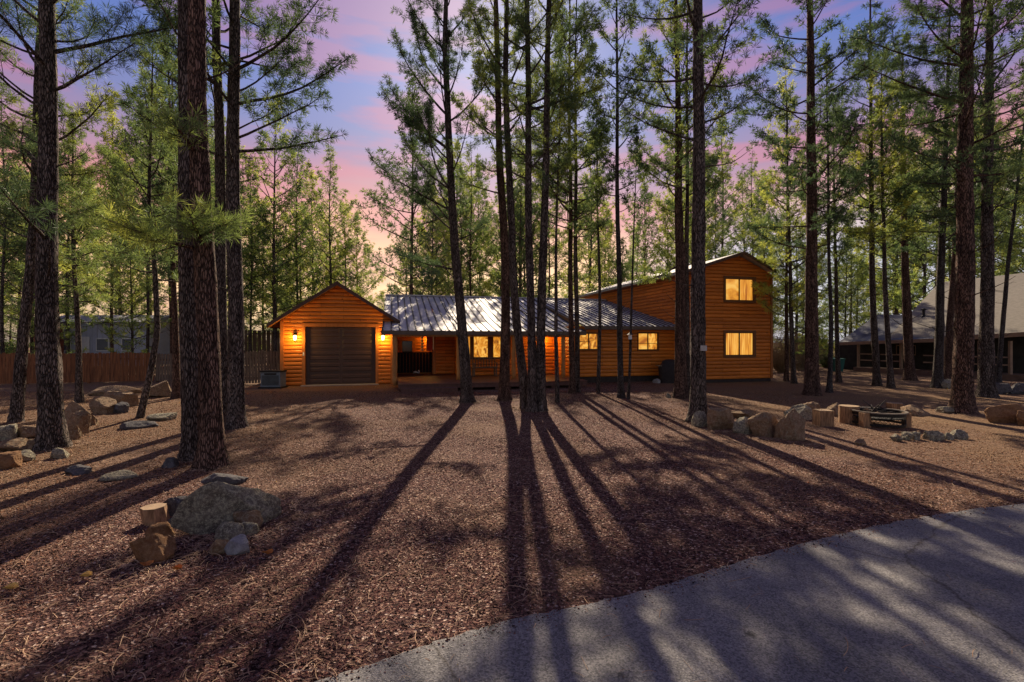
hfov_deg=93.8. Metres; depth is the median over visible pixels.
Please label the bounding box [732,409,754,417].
flat stone
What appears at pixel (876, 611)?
road
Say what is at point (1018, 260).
distant pine
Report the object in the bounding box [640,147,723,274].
distant pine
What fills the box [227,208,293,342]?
distant pine
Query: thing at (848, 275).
distant pine
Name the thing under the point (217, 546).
boulder
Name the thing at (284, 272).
distant pine
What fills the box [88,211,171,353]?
distant pine
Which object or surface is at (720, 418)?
boulder
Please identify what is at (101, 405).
boulder
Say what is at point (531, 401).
pine tree
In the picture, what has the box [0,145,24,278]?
distant pine
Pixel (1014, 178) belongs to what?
distant pine
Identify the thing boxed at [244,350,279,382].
plank fence
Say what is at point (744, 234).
distant pine
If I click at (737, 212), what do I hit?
distant pine
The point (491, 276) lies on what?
distant pine
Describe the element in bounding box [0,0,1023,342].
sky
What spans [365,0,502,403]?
pine tree
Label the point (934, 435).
stone
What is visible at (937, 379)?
pine tree
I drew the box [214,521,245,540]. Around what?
boulder
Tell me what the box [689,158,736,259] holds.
distant pine
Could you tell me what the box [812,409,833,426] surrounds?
cut stump
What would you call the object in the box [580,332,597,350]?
window
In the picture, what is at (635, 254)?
distant pine
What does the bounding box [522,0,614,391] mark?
pine tree
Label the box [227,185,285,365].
distant pine
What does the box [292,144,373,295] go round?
distant pine
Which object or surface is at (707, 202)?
distant pine
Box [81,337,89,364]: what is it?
door
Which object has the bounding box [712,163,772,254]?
distant pine
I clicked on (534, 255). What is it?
distant pine
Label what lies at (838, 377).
pine tree
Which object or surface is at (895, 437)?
stone
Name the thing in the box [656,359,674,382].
covered grill
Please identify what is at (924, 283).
distant pine
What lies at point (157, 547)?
boulder
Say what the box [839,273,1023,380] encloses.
neighbour house
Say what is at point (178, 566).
fallen leaf
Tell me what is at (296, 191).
distant pine
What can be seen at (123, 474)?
flat stone
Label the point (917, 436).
stone
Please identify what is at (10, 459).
boulder
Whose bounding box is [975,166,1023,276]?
distant pine
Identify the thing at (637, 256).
distant pine
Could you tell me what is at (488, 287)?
distant pine
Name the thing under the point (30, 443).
boulder
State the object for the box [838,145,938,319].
distant pine
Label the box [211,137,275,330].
distant pine
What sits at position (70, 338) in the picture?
window
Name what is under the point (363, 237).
distant pine
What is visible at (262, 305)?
distant pine
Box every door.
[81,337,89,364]
[306,327,375,384]
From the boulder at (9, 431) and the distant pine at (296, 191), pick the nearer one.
the boulder at (9, 431)
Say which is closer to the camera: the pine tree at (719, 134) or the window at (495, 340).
the pine tree at (719, 134)
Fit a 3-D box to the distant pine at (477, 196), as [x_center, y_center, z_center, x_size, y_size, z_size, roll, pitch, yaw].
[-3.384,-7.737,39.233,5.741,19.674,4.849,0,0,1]
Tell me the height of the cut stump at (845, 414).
0.436 m
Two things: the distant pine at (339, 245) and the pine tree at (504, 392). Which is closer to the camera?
the pine tree at (504, 392)
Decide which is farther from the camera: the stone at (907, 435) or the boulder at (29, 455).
the stone at (907, 435)
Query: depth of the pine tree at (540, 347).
13.54 m
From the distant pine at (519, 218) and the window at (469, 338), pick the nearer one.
the window at (469, 338)
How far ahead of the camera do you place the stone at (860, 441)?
9.20 m
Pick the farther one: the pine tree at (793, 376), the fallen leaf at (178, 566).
the pine tree at (793, 376)
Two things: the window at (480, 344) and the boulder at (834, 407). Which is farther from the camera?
the window at (480, 344)
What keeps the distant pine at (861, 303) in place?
on the ground
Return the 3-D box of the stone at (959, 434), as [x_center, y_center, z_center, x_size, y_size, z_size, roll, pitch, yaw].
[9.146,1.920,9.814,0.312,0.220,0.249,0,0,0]
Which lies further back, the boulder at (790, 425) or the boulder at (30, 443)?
the boulder at (790, 425)
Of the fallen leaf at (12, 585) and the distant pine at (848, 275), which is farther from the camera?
the distant pine at (848, 275)
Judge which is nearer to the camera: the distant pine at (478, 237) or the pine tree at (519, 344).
the pine tree at (519, 344)
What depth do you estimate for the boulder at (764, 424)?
9.97 m
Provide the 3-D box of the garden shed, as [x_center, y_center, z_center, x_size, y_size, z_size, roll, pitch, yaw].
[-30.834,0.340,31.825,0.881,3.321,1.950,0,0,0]
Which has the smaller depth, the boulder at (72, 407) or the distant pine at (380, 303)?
the boulder at (72, 407)
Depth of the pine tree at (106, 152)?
12.44 m
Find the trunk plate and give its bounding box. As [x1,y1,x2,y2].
[700,345,706,350]
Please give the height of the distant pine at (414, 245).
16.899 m
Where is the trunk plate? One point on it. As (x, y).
(703, 347)
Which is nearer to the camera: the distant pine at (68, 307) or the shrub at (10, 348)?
the distant pine at (68, 307)
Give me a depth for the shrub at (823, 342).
45.09 m
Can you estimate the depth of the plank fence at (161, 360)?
23.38 m
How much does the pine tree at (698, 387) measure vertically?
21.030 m
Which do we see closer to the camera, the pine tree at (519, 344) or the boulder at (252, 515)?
the boulder at (252, 515)
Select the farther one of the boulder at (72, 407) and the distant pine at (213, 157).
the distant pine at (213, 157)
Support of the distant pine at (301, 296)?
on the ground
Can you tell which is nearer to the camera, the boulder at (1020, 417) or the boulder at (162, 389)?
the boulder at (1020, 417)
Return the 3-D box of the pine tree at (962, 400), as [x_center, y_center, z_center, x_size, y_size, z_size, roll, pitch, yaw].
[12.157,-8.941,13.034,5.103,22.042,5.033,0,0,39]
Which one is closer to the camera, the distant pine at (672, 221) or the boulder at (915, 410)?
the boulder at (915, 410)
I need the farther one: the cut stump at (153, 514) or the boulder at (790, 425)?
the boulder at (790, 425)
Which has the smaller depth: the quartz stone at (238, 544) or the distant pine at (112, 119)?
the quartz stone at (238, 544)
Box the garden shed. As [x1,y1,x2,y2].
[34,322,64,353]
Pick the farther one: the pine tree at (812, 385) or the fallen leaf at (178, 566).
the pine tree at (812, 385)
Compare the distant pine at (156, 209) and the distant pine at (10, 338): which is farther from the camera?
the distant pine at (10, 338)
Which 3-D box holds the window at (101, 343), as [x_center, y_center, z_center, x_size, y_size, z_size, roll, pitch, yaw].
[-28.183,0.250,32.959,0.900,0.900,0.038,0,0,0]
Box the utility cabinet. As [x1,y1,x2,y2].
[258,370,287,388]
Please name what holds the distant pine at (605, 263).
on the ground
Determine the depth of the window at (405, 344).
26.39 m
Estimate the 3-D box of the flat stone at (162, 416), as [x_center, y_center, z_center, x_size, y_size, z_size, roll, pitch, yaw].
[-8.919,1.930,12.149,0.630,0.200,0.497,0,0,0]
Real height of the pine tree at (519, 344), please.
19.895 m
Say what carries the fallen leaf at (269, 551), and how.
on the ground
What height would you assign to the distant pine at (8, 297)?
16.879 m
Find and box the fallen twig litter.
[0,444,1020,681]
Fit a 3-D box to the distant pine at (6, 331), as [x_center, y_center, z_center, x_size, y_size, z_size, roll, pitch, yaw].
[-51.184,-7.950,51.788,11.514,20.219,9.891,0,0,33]
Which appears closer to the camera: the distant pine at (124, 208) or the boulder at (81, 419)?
the boulder at (81, 419)
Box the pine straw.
[0,395,1023,681]
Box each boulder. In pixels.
[0,423,17,440]
[0,437,27,450]
[0,450,22,468]
[17,425,35,437]
[21,449,35,460]
[26,439,34,449]
[65,401,98,425]
[67,410,90,433]
[67,425,82,439]
[88,385,141,395]
[88,396,116,413]
[103,391,138,405]
[113,402,128,412]
[129,533,176,564]
[145,522,175,535]
[149,381,170,396]
[163,496,186,516]
[170,481,281,534]
[209,539,228,554]
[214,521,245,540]
[233,509,262,527]
[691,411,706,426]
[707,407,734,429]
[732,416,751,434]
[748,412,777,437]
[774,408,805,440]
[784,404,811,419]
[804,401,819,408]
[826,402,838,415]
[900,405,930,415]
[941,379,950,388]
[984,404,1023,422]
[995,382,1011,393]
[1007,382,1023,393]
[1017,410,1023,425]
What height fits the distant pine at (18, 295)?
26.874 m
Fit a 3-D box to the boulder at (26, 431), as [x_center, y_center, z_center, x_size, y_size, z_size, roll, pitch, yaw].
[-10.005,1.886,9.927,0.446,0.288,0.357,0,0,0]
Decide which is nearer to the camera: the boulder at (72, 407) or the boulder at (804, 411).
the boulder at (72, 407)
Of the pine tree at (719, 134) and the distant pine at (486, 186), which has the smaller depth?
the pine tree at (719, 134)
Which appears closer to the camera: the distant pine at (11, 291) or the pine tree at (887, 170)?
the pine tree at (887, 170)
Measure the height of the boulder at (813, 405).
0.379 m
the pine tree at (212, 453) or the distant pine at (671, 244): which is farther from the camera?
the distant pine at (671, 244)
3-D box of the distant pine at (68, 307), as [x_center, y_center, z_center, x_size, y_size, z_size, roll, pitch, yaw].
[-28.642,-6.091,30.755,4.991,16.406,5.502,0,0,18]
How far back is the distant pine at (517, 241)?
42.36 m
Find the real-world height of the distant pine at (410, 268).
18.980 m
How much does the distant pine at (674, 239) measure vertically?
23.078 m
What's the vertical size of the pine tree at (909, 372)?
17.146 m
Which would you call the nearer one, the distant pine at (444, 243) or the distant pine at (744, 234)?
the distant pine at (744, 234)
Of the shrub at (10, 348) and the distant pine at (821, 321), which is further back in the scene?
the shrub at (10, 348)
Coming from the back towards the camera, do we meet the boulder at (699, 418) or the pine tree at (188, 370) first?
the boulder at (699, 418)
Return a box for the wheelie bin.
[833,358,844,371]
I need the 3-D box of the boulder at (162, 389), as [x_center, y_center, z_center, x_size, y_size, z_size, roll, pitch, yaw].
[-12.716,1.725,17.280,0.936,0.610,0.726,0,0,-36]
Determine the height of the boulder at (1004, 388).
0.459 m
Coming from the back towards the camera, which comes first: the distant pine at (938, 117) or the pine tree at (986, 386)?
the distant pine at (938, 117)
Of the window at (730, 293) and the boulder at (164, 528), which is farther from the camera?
the window at (730, 293)
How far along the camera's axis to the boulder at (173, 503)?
5.47 m
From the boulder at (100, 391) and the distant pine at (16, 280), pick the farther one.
the distant pine at (16, 280)
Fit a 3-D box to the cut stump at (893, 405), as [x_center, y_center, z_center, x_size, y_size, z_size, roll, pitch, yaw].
[11.178,1.913,13.980,0.399,0.214,0.406,0,0,0]
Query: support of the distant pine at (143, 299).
on the ground
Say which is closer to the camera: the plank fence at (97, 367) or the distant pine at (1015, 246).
the plank fence at (97, 367)
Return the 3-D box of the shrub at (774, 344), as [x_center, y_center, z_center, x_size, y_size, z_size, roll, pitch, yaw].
[20.686,0.484,37.480,4.458,3.755,4.122,0,0,19]
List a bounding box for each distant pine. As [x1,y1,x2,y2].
[0,80,64,353]
[0,103,96,353]
[0,119,109,353]
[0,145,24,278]
[0,158,22,324]
[0,158,25,341]
[0,175,99,335]
[0,216,23,316]
[0,263,16,344]
[1,163,59,317]
[2,231,91,353]
[18,128,125,306]
[58,95,162,352]
[69,158,168,314]
[77,151,151,314]
[87,20,240,352]
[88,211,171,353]
[93,110,163,314]
[95,59,177,351]
[126,271,160,314]
[127,141,179,335]
[153,159,214,285]
[177,122,244,286]
[208,104,266,329]
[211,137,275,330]
[226,153,284,350]
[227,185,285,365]
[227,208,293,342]
[240,92,324,367]
[248,199,300,311]
[264,215,307,329]
[265,145,328,330]
[271,169,349,330]
[277,203,319,315]
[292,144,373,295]
[304,218,342,294]
[331,200,367,298]
[332,213,386,309]
[355,71,473,295]
[376,293,384,307]
[380,221,424,301]
[393,182,467,294]
[405,202,446,294]
[413,173,488,293]
[414,205,452,294]
[415,138,498,296]
[436,129,498,295]
[438,166,485,295]
[443,162,499,296]
[461,171,537,296]
[468,146,566,297]
[486,174,525,296]
[492,155,553,297]
[499,181,562,293]
[514,155,583,297]
[540,133,601,285]
[557,136,623,298]
[558,265,582,325]
[559,210,610,298]
[583,213,630,290]
[586,197,616,290]
[602,237,636,287]
[607,180,673,285]
[623,225,655,281]
[625,236,642,278]
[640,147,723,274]
[650,197,674,273]
[663,146,717,265]
[664,188,713,264]
[683,139,729,261]
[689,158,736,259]
[692,110,765,256]
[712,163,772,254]
[718,140,785,263]
[736,169,802,333]
[750,195,788,336]
[769,216,850,345]
[788,237,822,349]
[788,238,839,334]
[794,274,834,359]
[818,235,869,345]
[825,220,865,333]
[828,247,882,334]
[832,221,879,333]
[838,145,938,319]
[842,285,880,325]
[853,190,948,314]
[862,195,934,322]
[874,98,1005,284]
[876,143,978,310]
[876,204,923,302]
[909,108,981,279]
[929,83,1023,277]
[945,118,1023,281]
[950,117,1023,277]
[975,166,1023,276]
[980,169,1023,273]
[995,146,1023,275]
[996,99,1023,269]
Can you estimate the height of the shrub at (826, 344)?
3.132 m
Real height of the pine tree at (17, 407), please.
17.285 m
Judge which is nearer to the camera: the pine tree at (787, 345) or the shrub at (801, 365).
the pine tree at (787, 345)
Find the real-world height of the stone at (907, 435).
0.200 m
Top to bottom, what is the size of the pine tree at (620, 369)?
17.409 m
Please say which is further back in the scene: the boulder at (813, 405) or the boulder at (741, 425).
the boulder at (813, 405)
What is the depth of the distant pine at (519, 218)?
38.27 m
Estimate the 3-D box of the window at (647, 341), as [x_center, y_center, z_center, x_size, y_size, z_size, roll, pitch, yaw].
[6.734,0.019,23.717,1.170,0.912,0.107,0,0,-14]
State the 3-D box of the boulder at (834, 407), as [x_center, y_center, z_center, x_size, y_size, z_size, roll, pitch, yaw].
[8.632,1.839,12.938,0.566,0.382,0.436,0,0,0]
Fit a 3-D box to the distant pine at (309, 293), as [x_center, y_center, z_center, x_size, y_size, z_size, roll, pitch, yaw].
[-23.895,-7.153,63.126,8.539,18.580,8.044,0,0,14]
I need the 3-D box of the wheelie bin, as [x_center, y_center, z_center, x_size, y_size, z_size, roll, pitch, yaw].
[20.901,1.545,30.825,0.700,0.910,0.660,0,0,0]
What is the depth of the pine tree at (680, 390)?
16.75 m
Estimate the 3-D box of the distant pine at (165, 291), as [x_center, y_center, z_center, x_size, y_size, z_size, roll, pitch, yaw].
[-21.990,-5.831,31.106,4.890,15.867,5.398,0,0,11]
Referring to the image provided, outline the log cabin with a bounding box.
[266,251,775,392]
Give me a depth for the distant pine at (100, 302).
48.83 m
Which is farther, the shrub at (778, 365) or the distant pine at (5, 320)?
the distant pine at (5, 320)
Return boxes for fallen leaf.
[3,582,18,588]
[80,570,92,576]
[140,560,153,565]
[172,564,181,569]
[262,549,272,553]
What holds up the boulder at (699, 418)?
on the ground
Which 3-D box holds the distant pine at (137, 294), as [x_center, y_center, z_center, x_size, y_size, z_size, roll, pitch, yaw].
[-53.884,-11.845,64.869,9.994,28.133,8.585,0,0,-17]
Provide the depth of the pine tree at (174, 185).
16.93 m
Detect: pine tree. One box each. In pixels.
[0,0,123,422]
[0,0,177,451]
[14,102,114,402]
[60,0,256,470]
[62,21,213,417]
[109,16,214,398]
[116,0,357,429]
[130,69,213,299]
[139,0,212,461]
[139,0,305,420]
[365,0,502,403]
[442,0,557,400]
[460,0,562,409]
[471,0,610,411]
[497,0,604,411]
[512,0,628,393]
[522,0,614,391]
[531,53,590,402]
[578,93,614,392]
[585,0,655,397]
[601,0,772,422]
[619,123,653,398]
[626,0,732,398]
[648,0,750,391]
[733,0,900,395]
[751,62,839,383]
[754,88,826,381]
[792,36,863,392]
[796,83,880,382]
[816,0,938,385]
[834,46,924,387]
[843,0,1023,414]
[861,52,942,380]
[887,0,1019,387]
[895,0,1023,397]
[910,51,999,378]
[976,48,1023,382]
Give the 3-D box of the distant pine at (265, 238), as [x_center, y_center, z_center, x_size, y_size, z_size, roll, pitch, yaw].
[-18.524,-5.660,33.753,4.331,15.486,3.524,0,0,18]
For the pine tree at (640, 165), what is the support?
on the ground
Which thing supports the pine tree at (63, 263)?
on the ground
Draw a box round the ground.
[0,343,1023,681]
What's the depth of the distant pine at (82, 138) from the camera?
46.52 m
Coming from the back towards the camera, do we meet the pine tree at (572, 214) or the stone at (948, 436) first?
the pine tree at (572, 214)
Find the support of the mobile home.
on the ground
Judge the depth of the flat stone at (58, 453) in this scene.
8.15 m
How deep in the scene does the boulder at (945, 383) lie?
20.15 m
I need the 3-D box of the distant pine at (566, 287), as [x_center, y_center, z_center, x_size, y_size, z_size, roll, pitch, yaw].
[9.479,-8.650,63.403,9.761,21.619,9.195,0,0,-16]
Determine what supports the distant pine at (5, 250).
on the ground
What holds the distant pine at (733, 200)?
on the ground
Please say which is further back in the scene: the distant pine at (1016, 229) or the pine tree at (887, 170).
the distant pine at (1016, 229)
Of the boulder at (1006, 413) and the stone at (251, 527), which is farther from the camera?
the boulder at (1006, 413)
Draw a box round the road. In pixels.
[315,503,1023,681]
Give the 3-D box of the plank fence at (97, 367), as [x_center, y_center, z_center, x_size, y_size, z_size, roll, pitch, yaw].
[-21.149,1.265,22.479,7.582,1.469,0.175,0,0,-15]
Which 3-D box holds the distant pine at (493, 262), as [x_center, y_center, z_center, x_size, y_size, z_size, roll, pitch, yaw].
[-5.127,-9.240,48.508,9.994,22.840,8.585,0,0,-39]
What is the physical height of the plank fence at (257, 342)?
2.928 m
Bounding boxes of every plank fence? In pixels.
[0,352,154,383]
[156,353,172,381]
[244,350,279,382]
[245,330,279,364]
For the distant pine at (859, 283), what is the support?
on the ground
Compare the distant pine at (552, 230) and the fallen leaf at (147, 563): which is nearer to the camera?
the fallen leaf at (147, 563)
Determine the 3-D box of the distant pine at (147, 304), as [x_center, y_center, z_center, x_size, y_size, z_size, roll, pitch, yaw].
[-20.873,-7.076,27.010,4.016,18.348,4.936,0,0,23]
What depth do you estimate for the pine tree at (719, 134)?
17.32 m
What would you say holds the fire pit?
on the ground
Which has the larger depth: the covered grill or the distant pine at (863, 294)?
the distant pine at (863, 294)
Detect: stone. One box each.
[50,448,69,458]
[64,464,91,475]
[99,469,138,480]
[119,420,158,429]
[146,412,176,420]
[161,457,178,467]
[201,473,247,484]
[224,534,249,554]
[242,521,258,535]
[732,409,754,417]
[854,438,866,444]
[890,433,902,440]
[901,431,913,439]
[911,431,920,439]
[922,431,944,440]
[935,406,953,412]
[944,432,953,439]
[950,429,968,439]
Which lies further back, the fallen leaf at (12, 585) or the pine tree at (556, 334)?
the pine tree at (556, 334)
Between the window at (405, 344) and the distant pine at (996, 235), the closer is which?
the window at (405, 344)
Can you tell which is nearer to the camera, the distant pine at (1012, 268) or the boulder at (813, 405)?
the boulder at (813, 405)
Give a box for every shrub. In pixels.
[4,332,29,353]
[773,326,801,364]
[773,330,804,372]
[774,331,827,370]
[783,328,834,360]
[819,334,834,357]
[819,349,834,367]
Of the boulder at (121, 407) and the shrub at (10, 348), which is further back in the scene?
the shrub at (10, 348)
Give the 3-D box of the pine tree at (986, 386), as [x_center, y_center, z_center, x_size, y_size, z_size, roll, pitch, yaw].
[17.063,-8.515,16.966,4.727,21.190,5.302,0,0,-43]
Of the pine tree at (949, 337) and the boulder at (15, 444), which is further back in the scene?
the pine tree at (949, 337)
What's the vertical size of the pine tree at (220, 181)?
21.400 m
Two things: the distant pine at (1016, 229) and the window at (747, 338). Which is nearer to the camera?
the window at (747, 338)
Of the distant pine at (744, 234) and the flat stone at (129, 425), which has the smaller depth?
the flat stone at (129, 425)
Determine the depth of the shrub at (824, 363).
35.81 m
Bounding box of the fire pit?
[850,399,911,427]
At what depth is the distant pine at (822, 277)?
44.02 m
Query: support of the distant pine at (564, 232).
on the ground
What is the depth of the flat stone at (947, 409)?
13.28 m
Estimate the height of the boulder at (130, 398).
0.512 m
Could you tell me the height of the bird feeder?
0.250 m
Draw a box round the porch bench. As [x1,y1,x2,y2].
[471,357,497,376]
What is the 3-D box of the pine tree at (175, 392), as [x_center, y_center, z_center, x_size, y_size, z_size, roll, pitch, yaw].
[-11.760,-4.614,16.480,3.134,13.387,3.113,0,0,-27]
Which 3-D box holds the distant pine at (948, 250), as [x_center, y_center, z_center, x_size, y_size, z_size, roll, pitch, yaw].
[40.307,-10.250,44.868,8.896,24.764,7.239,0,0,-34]
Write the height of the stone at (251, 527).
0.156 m
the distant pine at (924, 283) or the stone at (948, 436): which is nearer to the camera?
the stone at (948, 436)
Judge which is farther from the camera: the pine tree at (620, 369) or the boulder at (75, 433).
the pine tree at (620, 369)
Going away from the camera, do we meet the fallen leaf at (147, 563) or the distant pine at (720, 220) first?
the fallen leaf at (147, 563)
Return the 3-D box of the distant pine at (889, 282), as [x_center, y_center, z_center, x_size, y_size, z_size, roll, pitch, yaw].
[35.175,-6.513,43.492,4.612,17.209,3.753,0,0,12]
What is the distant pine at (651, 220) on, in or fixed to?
on the ground
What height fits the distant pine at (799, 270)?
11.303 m
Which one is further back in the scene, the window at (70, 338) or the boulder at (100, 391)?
the window at (70, 338)
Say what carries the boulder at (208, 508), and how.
on the ground
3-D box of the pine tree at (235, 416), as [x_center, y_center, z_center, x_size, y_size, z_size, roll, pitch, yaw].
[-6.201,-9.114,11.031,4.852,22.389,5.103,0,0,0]
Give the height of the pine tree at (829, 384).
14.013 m
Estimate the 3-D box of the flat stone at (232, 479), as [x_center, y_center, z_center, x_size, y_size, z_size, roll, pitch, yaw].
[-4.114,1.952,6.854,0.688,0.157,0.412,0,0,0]
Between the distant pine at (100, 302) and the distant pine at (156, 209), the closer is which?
the distant pine at (156, 209)
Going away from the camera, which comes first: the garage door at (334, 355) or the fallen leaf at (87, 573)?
the fallen leaf at (87, 573)
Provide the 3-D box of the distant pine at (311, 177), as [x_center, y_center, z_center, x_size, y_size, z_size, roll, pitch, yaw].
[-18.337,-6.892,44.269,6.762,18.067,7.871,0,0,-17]
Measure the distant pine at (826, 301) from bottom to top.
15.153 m
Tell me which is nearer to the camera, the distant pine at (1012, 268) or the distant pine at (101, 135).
the distant pine at (101, 135)
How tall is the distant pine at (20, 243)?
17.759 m
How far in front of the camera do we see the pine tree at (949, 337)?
24.70 m
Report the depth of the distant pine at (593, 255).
36.94 m
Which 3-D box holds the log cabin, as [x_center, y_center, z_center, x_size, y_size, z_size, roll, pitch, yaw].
[-0.423,-1.146,28.713,23.581,6.332,18.090,0,0,-14]
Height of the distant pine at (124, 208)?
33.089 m
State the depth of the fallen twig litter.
4.68 m
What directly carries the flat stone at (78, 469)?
on the ground
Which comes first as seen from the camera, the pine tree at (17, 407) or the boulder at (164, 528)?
the boulder at (164, 528)
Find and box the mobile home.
[60,315,179,369]
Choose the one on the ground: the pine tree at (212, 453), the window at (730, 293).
the pine tree at (212, 453)
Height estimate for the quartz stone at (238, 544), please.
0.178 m
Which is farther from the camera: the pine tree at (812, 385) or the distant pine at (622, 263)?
the distant pine at (622, 263)
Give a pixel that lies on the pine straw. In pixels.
(212, 539)
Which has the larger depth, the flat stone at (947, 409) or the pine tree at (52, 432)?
the flat stone at (947, 409)
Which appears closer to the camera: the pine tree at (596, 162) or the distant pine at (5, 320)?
the pine tree at (596, 162)
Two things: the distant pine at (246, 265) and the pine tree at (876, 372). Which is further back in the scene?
the distant pine at (246, 265)
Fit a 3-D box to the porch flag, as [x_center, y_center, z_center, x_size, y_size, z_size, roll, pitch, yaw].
[-4.037,0.063,23.537,0.366,0.850,0.034,0,0,-14]
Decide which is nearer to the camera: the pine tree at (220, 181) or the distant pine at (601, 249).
the pine tree at (220, 181)
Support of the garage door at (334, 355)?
in the log cabin
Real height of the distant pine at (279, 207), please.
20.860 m
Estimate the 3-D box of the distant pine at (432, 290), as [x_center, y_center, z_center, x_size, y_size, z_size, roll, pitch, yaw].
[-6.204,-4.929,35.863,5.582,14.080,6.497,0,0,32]
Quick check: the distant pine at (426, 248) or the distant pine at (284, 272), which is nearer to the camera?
the distant pine at (426, 248)
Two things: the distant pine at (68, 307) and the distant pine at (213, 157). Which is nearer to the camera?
the distant pine at (68, 307)
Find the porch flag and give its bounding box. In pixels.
[427,337,433,350]
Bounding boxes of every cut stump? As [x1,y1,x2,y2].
[139,503,169,525]
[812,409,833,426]
[838,404,859,423]
[886,402,902,409]
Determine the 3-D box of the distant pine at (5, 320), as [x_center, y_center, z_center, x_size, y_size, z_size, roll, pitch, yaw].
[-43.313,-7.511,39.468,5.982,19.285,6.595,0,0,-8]
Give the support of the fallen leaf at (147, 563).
on the ground
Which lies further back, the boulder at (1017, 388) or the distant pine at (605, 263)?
the distant pine at (605, 263)
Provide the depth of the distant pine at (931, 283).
55.66 m
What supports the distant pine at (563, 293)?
on the ground
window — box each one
[64,338,70,350]
[96,338,108,350]
[121,338,134,350]
[399,338,414,355]
[468,337,471,357]
[473,337,488,358]
[492,337,499,358]
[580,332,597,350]
[637,332,658,350]
[723,276,755,302]
[723,330,755,357]
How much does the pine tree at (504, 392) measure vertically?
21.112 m
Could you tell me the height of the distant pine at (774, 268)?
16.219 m
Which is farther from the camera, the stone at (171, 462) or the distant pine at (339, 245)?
the distant pine at (339, 245)
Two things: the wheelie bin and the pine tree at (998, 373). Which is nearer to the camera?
the pine tree at (998, 373)
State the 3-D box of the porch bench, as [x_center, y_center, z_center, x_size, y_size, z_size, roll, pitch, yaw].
[-1.331,1.245,23.194,1.192,0.910,0.560,0,0,-14]
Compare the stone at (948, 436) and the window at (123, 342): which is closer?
the stone at (948, 436)
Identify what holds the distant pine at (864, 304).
on the ground
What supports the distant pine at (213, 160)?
on the ground
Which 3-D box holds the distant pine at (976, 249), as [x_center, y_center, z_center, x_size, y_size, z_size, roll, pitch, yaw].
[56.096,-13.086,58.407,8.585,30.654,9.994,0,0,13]
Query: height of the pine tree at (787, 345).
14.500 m
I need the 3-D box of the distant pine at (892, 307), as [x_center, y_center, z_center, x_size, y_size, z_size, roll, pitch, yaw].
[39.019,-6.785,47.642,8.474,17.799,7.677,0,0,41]

